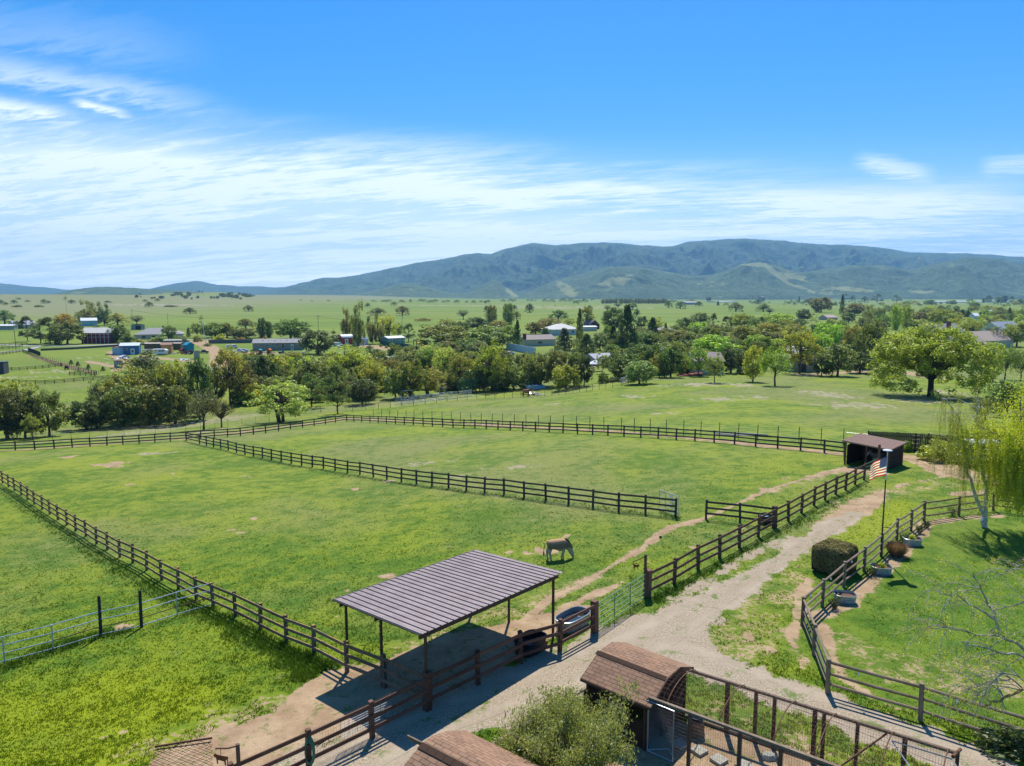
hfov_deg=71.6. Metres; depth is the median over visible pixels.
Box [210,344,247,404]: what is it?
leafing tree
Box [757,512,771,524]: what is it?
stock tank
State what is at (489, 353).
leafing tree
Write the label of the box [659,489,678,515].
tube gate
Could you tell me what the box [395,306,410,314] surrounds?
valley oak
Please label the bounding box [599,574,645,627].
tube gate
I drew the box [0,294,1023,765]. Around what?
meadow
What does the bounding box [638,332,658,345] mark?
live oak
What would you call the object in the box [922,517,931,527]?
rose bush
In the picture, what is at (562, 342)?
conifer
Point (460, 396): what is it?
pipe fence
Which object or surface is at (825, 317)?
pink roof house
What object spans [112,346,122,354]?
container shed
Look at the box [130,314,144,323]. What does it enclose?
bare oak
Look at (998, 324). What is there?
slate roof house
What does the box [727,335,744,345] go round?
leafing tree
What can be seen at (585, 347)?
conifer
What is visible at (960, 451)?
bush
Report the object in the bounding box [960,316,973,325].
valley oak
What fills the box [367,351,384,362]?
shrub
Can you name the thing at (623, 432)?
board fence
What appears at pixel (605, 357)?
leafing tree
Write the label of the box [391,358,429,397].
live oak
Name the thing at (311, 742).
hose
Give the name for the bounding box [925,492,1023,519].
rail fence
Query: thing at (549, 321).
leafing tree
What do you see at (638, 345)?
broadleaf tree
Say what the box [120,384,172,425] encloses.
live oak
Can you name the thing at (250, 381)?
leafing tree
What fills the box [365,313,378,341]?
eucalyptus tree
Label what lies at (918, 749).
metal frame
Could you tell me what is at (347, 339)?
red shed
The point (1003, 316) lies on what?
valley oak
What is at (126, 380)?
leafing tree
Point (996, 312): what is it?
live oak
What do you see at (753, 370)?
tree
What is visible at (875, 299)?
pine tree
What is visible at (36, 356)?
board fence
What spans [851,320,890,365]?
live oak
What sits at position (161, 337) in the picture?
shrub
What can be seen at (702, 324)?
live oak
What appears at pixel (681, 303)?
valley oak
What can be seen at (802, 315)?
live oak
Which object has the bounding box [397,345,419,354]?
live oak
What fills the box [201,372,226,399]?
live oak
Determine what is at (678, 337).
live oak
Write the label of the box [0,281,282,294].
hills
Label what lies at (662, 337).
leafing tree
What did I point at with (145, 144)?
sky
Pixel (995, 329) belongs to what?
bare oak
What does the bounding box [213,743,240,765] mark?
hanging sign
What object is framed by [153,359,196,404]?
leafing tree
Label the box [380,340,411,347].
green screen fence
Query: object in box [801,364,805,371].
door
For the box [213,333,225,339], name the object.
shrub
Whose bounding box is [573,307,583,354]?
conifer
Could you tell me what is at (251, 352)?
leafing tree
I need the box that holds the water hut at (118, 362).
[113,360,121,367]
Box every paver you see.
[670,738,686,750]
[691,744,707,757]
[709,753,728,765]
[734,759,753,765]
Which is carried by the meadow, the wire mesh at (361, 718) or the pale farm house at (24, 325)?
the pale farm house at (24, 325)
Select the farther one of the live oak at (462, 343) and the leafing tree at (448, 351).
the live oak at (462, 343)
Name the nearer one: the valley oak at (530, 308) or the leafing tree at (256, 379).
the leafing tree at (256, 379)
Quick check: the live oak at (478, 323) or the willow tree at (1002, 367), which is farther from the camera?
the live oak at (478, 323)
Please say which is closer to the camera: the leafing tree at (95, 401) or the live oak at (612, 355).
the leafing tree at (95, 401)
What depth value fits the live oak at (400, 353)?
283.21 m
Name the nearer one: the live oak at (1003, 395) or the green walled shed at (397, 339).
the live oak at (1003, 395)
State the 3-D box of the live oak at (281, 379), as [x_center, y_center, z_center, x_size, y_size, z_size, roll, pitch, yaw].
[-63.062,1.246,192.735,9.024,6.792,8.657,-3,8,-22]
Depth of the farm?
2068.17 m
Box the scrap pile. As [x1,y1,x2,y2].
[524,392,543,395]
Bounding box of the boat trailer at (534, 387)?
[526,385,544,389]
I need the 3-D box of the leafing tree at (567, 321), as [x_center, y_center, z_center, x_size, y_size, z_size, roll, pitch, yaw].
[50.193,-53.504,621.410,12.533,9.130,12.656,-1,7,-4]
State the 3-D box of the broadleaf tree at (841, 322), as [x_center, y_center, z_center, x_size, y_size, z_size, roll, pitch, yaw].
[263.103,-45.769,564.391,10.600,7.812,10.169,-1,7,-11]
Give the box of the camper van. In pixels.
[153,349,167,354]
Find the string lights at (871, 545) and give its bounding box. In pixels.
[809,497,971,597]
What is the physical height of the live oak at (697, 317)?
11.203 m
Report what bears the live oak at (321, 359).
on the meadow
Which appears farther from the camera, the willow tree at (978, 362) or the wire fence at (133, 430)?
the willow tree at (978, 362)
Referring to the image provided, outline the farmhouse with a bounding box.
[133,327,183,339]
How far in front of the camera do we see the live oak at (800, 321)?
568.85 m
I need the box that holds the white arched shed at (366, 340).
[356,337,367,344]
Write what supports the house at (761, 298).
on the meadow
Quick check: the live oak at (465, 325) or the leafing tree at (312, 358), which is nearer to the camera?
the leafing tree at (312, 358)
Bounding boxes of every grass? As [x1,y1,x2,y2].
[883,540,909,557]
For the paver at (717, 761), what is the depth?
22.83 m
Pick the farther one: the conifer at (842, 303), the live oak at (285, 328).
the conifer at (842, 303)
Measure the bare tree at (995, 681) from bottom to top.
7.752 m
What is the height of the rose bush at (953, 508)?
0.859 m
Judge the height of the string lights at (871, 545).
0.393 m
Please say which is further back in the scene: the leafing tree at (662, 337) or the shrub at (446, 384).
the leafing tree at (662, 337)
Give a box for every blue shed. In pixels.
[80,318,97,325]
[119,342,141,354]
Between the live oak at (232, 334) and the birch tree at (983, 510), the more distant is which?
the live oak at (232, 334)
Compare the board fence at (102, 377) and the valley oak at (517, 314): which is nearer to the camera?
the board fence at (102, 377)
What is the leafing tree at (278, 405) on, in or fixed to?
on the meadow
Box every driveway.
[303,514,856,765]
[644,646,1007,765]
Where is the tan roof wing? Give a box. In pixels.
[965,330,1013,346]
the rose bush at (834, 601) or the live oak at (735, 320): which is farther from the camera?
the live oak at (735, 320)
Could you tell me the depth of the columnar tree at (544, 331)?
477.34 m
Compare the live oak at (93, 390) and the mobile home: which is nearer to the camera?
the live oak at (93, 390)
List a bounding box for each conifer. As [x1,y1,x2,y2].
[186,327,190,336]
[512,320,523,344]
[549,328,576,353]
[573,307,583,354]
[573,333,597,357]
[603,324,617,352]
[613,304,639,346]
[630,328,638,345]
[646,317,658,333]
[838,294,845,314]
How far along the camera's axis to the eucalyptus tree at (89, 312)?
651.73 m
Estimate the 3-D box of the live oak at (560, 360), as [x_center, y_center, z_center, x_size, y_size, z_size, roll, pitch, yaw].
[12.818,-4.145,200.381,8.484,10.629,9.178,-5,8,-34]
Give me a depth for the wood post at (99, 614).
35.99 m
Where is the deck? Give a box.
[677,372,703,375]
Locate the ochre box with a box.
[160,342,173,353]
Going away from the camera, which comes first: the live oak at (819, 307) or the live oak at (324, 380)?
the live oak at (324, 380)
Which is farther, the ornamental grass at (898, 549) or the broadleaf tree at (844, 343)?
the broadleaf tree at (844, 343)
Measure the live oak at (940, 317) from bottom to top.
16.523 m
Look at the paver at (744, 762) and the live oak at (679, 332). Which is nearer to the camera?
the paver at (744, 762)
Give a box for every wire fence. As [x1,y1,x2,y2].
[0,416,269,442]
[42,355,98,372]
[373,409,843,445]
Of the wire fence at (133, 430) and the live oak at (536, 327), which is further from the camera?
the live oak at (536, 327)
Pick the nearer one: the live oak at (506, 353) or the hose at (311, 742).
the hose at (311, 742)
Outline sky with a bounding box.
[0,0,1023,289]
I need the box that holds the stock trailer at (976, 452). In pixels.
[965,439,998,466]
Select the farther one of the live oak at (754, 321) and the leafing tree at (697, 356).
the live oak at (754, 321)
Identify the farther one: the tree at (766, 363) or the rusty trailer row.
the rusty trailer row
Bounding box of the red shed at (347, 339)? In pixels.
[340,334,352,344]
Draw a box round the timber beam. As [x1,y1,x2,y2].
[407,735,421,744]
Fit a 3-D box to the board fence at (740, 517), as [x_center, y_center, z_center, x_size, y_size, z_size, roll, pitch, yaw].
[15.323,8.948,48.105,4.496,1.809,0.245,4,8,32]
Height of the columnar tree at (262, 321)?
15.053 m
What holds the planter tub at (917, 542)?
on the meadow
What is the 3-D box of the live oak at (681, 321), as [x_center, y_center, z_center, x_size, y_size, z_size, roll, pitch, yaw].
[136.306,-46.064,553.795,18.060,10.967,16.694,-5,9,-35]
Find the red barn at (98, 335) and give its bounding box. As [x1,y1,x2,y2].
[81,327,116,343]
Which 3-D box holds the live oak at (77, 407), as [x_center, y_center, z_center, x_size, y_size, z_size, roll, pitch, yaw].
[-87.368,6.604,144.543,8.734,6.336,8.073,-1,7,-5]
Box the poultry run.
[648,668,961,765]
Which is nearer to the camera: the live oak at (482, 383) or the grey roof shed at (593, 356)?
the live oak at (482, 383)
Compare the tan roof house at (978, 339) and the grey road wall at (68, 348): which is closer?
the tan roof house at (978, 339)
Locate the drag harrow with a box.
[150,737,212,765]
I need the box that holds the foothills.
[353,257,1023,299]
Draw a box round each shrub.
[117,333,136,342]
[121,349,171,370]
[145,338,158,341]
[151,333,167,341]
[168,335,188,340]
[192,335,203,341]
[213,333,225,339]
[228,388,243,404]
[235,383,265,404]
[239,383,266,402]
[366,348,382,358]
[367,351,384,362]
[385,343,403,355]
[414,318,430,320]
[440,382,454,389]
[441,373,455,389]
[447,373,457,389]
[456,370,479,392]
[518,374,541,387]
[597,371,609,382]
[608,376,619,381]
[973,723,1023,762]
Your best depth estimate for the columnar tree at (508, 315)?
672.35 m
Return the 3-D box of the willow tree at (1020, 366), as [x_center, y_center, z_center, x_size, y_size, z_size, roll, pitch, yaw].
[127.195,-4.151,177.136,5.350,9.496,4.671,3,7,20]
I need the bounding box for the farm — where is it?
[678,301,695,304]
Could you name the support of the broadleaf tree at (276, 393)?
on the meadow
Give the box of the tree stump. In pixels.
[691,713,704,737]
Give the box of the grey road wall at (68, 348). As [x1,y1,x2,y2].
[41,343,143,350]
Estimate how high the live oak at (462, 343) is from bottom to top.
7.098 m
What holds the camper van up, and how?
on the meadow
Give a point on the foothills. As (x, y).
(971, 278)
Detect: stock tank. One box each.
[513,629,546,657]
[555,606,589,634]
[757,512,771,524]
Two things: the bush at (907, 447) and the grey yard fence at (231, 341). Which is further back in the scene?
the grey yard fence at (231, 341)
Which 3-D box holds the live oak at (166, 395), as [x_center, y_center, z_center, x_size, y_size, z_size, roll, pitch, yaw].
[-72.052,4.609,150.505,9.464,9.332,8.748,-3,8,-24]
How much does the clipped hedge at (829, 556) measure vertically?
1.753 m
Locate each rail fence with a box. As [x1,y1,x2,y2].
[0,583,210,662]
[800,500,925,625]
[800,596,830,694]
[825,658,1023,740]
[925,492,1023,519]
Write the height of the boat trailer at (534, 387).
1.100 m
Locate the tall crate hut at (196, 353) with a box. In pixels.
[192,350,200,358]
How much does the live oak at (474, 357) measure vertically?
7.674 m
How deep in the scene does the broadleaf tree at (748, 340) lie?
333.51 m
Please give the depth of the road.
396.86 m
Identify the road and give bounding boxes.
[2,338,229,345]
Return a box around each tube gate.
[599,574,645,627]
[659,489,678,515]
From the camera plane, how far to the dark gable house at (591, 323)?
578.74 m
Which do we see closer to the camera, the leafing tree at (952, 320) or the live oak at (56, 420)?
the live oak at (56, 420)
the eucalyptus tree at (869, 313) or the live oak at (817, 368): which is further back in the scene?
the eucalyptus tree at (869, 313)
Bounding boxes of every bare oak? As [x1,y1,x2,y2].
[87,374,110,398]
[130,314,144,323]
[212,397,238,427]
[455,309,468,319]
[982,325,1012,335]
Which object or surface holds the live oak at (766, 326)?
on the meadow
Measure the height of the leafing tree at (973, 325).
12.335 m
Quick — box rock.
[760,751,776,761]
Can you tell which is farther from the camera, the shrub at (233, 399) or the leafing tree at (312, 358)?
the leafing tree at (312, 358)
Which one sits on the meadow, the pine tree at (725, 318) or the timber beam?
the pine tree at (725, 318)
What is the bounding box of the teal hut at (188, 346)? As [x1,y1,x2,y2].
[182,342,194,351]
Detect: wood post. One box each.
[97,595,102,636]
[138,590,142,627]
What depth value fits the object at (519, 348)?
347.89 m
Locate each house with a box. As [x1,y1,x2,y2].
[8,320,35,328]
[516,333,555,345]
[541,324,575,335]
[580,326,596,330]
[583,320,599,328]
[683,352,725,374]
[758,296,764,300]
[818,315,836,319]
[913,321,964,338]
[936,335,992,357]
[979,321,1022,334]
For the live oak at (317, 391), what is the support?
on the meadow
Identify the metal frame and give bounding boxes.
[892,740,956,765]
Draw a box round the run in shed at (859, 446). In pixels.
[842,433,906,469]
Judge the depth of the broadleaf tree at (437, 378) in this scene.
211.21 m
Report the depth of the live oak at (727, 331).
393.70 m
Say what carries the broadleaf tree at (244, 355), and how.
on the meadow
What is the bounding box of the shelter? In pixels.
[333,549,562,686]
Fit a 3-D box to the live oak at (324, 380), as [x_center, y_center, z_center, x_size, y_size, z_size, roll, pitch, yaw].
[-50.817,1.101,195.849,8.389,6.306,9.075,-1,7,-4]
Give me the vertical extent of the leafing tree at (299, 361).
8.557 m
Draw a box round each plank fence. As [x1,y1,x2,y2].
[28,348,40,355]
[868,430,988,452]
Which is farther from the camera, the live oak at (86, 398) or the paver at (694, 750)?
the live oak at (86, 398)
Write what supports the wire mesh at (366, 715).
attached to the board fence at (427, 694)
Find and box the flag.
[869,456,886,479]
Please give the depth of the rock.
22.95 m
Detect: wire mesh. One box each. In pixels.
[312,681,422,756]
[340,702,388,737]
[349,648,422,691]
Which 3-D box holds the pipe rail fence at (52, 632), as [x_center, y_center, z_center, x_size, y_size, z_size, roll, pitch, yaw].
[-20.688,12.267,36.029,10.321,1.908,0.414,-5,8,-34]
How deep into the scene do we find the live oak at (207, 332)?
457.88 m
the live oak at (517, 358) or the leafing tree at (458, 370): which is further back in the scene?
the live oak at (517, 358)
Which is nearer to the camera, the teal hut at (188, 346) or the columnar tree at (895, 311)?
the teal hut at (188, 346)
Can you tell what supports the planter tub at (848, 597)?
on the meadow
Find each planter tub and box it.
[833,590,856,604]
[870,563,892,575]
[902,535,922,546]
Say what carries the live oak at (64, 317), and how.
on the meadow
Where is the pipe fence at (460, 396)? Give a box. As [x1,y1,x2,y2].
[305,379,628,412]
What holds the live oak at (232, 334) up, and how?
on the meadow
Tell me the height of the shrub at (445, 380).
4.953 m
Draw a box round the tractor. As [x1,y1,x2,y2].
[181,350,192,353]
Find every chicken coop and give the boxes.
[404,730,538,765]
[580,642,693,750]
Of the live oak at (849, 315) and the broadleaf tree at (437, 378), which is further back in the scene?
the live oak at (849, 315)
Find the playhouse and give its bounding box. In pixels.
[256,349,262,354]
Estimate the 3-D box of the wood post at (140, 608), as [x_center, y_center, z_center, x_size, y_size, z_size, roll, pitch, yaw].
[-19.241,11.860,36.789,0.166,2.300,0.167,1,7,0]
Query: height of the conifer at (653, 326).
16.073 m
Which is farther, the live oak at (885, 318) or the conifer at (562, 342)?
the live oak at (885, 318)
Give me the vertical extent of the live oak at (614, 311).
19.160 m
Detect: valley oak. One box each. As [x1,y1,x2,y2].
[0,310,14,323]
[106,312,130,325]
[182,307,196,313]
[218,322,236,337]
[234,319,256,328]
[243,305,253,311]
[366,307,387,315]
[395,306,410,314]
[513,311,520,319]
[524,304,533,312]
[547,310,569,320]
[629,302,637,309]
[632,309,640,316]
[664,300,672,307]
[674,301,686,308]
[728,302,743,310]
[755,304,768,311]
[860,296,868,302]
[865,321,1006,398]
[924,300,937,304]
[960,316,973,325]
[978,309,991,315]
[993,297,1002,304]
[998,314,1009,319]
[1013,314,1023,322]
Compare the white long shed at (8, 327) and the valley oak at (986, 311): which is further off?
the valley oak at (986, 311)
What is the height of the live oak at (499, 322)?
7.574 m
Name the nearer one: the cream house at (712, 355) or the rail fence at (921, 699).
the rail fence at (921, 699)
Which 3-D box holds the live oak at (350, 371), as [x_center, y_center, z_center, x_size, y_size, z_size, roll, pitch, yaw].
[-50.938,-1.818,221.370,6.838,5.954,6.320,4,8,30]
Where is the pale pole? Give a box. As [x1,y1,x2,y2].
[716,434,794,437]
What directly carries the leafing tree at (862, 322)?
on the meadow
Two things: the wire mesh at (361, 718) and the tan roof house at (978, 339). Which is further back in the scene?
the tan roof house at (978, 339)
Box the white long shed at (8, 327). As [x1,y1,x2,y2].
[0,324,17,329]
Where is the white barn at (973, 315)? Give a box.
[969,313,979,318]
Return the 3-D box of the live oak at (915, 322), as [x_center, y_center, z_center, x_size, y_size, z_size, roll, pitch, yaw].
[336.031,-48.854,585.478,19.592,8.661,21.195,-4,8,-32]
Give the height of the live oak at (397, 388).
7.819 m
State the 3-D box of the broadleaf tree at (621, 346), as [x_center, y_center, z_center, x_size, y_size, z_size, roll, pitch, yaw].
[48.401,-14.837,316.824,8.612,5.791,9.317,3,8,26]
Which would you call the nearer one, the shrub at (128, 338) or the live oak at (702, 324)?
the shrub at (128, 338)
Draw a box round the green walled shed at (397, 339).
[381,336,405,343]
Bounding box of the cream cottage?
[778,346,816,371]
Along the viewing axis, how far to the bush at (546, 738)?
21.50 m
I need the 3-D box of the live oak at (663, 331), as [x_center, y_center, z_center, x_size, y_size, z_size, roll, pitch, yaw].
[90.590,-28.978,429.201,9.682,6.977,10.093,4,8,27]
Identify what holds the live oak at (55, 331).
on the meadow
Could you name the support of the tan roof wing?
on the meadow
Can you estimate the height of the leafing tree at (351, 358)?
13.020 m
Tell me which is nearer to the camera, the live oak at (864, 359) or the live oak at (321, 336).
the live oak at (864, 359)
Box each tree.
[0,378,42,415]
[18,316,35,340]
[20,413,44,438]
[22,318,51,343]
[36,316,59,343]
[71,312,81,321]
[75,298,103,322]
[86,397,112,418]
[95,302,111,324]
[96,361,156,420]
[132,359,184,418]
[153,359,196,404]
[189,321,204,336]
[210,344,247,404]
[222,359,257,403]
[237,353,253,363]
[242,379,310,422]
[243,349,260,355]
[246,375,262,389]
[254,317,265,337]
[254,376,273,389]
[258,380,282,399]
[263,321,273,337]
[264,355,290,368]
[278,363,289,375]
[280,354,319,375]
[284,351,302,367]
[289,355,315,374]
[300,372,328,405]
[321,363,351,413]
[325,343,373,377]
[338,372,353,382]
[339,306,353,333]
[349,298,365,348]
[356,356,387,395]
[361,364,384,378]
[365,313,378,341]
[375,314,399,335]
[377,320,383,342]
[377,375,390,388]
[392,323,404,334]
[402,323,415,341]
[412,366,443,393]
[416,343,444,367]
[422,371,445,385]
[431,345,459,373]
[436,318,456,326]
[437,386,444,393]
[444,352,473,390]
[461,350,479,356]
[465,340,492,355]
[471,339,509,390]
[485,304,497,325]
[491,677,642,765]
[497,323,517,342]
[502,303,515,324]
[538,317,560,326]
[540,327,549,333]
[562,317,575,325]
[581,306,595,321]
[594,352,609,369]
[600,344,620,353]
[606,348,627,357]
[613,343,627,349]
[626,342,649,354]
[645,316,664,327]
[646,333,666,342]
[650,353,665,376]
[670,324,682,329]
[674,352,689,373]
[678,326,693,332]
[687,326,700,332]
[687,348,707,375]
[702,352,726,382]
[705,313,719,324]
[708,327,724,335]
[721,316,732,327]
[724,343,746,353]
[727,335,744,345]
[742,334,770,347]
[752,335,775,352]
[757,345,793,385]
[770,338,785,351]
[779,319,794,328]
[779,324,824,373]
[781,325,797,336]
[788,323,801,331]
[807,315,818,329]
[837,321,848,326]
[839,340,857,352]
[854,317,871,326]
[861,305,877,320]
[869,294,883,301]
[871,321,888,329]
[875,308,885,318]
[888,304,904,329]
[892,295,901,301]
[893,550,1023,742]
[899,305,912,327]
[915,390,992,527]
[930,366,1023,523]
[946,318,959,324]
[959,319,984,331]
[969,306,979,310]
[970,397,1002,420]
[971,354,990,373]
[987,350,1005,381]
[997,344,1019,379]
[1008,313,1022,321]
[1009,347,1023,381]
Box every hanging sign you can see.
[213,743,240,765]
[632,554,646,594]
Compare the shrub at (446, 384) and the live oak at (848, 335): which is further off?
the live oak at (848, 335)
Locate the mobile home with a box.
[252,339,304,350]
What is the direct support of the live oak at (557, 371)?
on the meadow
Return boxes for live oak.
[0,389,38,438]
[0,392,45,437]
[13,321,22,328]
[24,389,71,435]
[48,321,87,344]
[52,313,75,323]
[63,400,108,429]
[77,403,112,427]
[85,391,97,404]
[87,384,109,400]
[98,384,147,426]
[106,324,130,342]
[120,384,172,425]
[150,383,194,424]
[161,325,177,339]
[179,356,214,419]
[186,388,221,429]
[197,322,234,336]
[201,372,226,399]
[228,328,240,337]
[234,328,259,337]
[243,355,275,383]
[250,355,262,373]
[260,362,282,377]
[265,375,293,398]
[272,318,312,338]
[273,366,289,382]
[290,359,334,389]
[296,329,340,353]
[303,381,318,393]
[312,387,327,401]
[315,353,344,372]
[315,375,342,394]
[337,380,351,395]
[338,368,356,380]
[348,379,378,403]
[350,377,377,399]
[353,367,363,379]
[377,356,399,367]
[379,358,399,373]
[381,370,408,398]
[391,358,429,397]
[395,351,408,359]
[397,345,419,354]
[400,350,431,370]
[415,323,468,345]
[434,341,460,355]
[441,348,457,365]
[450,340,469,353]
[452,321,469,333]
[463,325,515,346]
[463,353,484,362]
[464,317,487,328]
[464,355,484,366]
[465,338,476,350]
[470,367,488,390]
[474,367,490,390]
[489,320,507,326]
[489,370,509,390]
[494,354,518,381]
[500,350,514,357]
[502,365,526,389]
[511,353,525,365]
[518,351,542,378]
[524,322,544,333]
[526,353,555,384]
[544,350,568,354]
[544,350,572,381]
[551,364,582,390]
[563,353,582,385]
[574,354,594,384]
[590,332,608,349]
[601,307,622,327]
[603,325,610,339]
[603,354,641,380]
[606,338,627,347]
[609,353,624,366]
[622,360,657,383]
[627,347,641,359]
[632,343,669,371]
[634,316,647,326]
[635,330,657,340]
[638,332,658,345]
[655,329,669,334]
[657,342,670,348]
[657,349,684,377]
[660,327,673,332]
[660,332,674,343]
[665,330,696,342]
[665,340,690,354]
[670,334,687,341]
[670,339,693,354]
[675,317,696,329]
[683,331,699,340]
[687,322,706,334]
[689,312,709,322]
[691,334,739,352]
[699,326,714,334]
[720,328,733,334]
[721,347,744,372]
[724,324,762,345]
[724,339,738,347]
[728,313,754,328]
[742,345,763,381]
[748,316,768,327]
[748,340,765,353]
[750,322,784,334]
[756,331,787,343]
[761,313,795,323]
[774,325,800,333]
[793,319,808,325]
[795,309,814,319]
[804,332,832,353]
[808,297,833,311]
[812,354,832,375]
[814,321,843,346]
[816,342,858,375]
[840,312,855,322]
[843,303,865,314]
[843,324,866,348]
[846,352,875,372]
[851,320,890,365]
[871,365,906,382]
[878,315,891,326]
[904,319,928,327]
[912,311,928,320]
[926,309,957,323]
[968,319,988,330]
[981,379,1023,415]
[991,310,1002,314]
[1001,295,1008,302]
[1003,322,1023,346]
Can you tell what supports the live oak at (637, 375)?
on the meadow
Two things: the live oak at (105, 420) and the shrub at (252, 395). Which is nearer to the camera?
the live oak at (105, 420)
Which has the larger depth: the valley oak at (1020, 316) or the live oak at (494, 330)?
the valley oak at (1020, 316)
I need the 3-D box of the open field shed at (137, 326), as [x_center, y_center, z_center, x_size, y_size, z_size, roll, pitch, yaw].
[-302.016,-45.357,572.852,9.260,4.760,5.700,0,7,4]
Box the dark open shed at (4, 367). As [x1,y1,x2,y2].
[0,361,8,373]
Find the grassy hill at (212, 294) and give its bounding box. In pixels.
[151,292,244,296]
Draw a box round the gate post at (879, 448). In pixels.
[878,444,880,459]
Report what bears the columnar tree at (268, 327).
on the meadow
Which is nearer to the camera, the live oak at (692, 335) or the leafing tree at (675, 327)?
the live oak at (692, 335)
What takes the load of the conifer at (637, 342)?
on the meadow
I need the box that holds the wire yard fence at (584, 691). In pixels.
[493,687,586,760]
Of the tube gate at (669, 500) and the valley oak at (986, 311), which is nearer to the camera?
the tube gate at (669, 500)
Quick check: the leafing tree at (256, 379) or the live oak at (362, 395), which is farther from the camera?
the leafing tree at (256, 379)
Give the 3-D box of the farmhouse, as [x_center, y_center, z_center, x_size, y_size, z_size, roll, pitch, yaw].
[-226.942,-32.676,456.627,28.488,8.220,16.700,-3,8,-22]
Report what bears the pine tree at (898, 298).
on the meadow
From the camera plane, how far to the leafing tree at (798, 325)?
483.25 m
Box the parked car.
[118,355,130,358]
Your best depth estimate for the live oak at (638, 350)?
255.38 m
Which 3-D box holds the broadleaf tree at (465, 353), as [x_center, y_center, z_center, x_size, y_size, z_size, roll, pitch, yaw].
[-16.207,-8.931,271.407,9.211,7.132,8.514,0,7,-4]
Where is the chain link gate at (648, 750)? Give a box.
[646,700,674,762]
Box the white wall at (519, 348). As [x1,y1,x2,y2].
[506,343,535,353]
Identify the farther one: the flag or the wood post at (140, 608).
the flag
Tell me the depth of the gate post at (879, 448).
61.68 m
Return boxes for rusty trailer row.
[144,342,182,349]
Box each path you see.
[5,418,836,453]
[529,467,847,614]
[903,455,997,482]
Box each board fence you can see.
[0,415,346,449]
[0,471,422,699]
[6,375,110,383]
[9,363,61,370]
[22,349,78,370]
[69,367,96,375]
[185,432,677,517]
[227,599,598,765]
[346,415,843,455]
[644,463,866,597]
[705,499,771,522]
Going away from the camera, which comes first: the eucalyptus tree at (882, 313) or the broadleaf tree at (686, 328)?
the broadleaf tree at (686, 328)
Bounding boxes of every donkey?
[543,538,573,560]
[867,450,885,461]
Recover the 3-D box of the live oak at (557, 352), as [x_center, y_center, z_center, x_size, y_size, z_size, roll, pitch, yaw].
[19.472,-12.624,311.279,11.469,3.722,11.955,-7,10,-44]
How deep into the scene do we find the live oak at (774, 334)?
344.14 m
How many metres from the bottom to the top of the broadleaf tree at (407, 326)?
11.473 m
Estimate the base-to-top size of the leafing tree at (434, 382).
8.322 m
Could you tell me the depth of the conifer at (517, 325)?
369.68 m
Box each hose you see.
[304,736,314,765]
[316,668,426,746]
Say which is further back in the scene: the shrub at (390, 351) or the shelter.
the shrub at (390, 351)
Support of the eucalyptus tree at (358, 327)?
on the meadow
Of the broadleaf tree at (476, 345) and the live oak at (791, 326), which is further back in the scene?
the live oak at (791, 326)
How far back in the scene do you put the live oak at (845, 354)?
203.63 m
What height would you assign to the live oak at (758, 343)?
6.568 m
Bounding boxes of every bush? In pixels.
[825,595,841,608]
[862,562,878,577]
[899,530,909,540]
[904,441,917,451]
[914,439,958,462]
[915,523,925,533]
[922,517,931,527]
[947,506,956,515]
[949,443,975,464]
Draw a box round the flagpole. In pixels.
[880,449,892,556]
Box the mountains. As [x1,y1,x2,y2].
[252,238,1023,295]
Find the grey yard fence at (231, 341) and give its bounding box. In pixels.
[208,339,252,343]
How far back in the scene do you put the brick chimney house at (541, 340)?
389.46 m
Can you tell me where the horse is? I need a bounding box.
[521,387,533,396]
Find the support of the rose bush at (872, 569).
on the meadow
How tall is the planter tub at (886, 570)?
0.432 m
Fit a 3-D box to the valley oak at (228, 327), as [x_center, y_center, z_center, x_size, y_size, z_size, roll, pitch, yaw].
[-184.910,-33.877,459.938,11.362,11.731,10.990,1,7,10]
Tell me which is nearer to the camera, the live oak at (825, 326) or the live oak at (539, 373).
the live oak at (539, 373)
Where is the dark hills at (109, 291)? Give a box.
[57,287,201,294]
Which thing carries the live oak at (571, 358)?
on the meadow
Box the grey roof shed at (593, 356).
[586,353,609,365]
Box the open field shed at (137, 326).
[131,324,144,329]
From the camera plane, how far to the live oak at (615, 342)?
318.56 m
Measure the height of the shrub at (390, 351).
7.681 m
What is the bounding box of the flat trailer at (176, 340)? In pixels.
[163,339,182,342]
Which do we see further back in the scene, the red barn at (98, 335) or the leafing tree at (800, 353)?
the red barn at (98, 335)
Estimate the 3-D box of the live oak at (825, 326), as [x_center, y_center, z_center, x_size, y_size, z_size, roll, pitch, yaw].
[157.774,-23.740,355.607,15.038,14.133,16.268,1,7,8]
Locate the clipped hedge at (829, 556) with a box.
[811,538,858,577]
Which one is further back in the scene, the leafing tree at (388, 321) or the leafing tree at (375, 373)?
the leafing tree at (388, 321)
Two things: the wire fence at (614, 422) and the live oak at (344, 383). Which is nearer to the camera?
the wire fence at (614, 422)
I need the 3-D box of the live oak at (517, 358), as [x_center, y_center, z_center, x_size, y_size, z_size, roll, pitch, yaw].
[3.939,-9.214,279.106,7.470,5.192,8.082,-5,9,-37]
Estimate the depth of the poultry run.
22.27 m
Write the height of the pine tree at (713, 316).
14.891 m

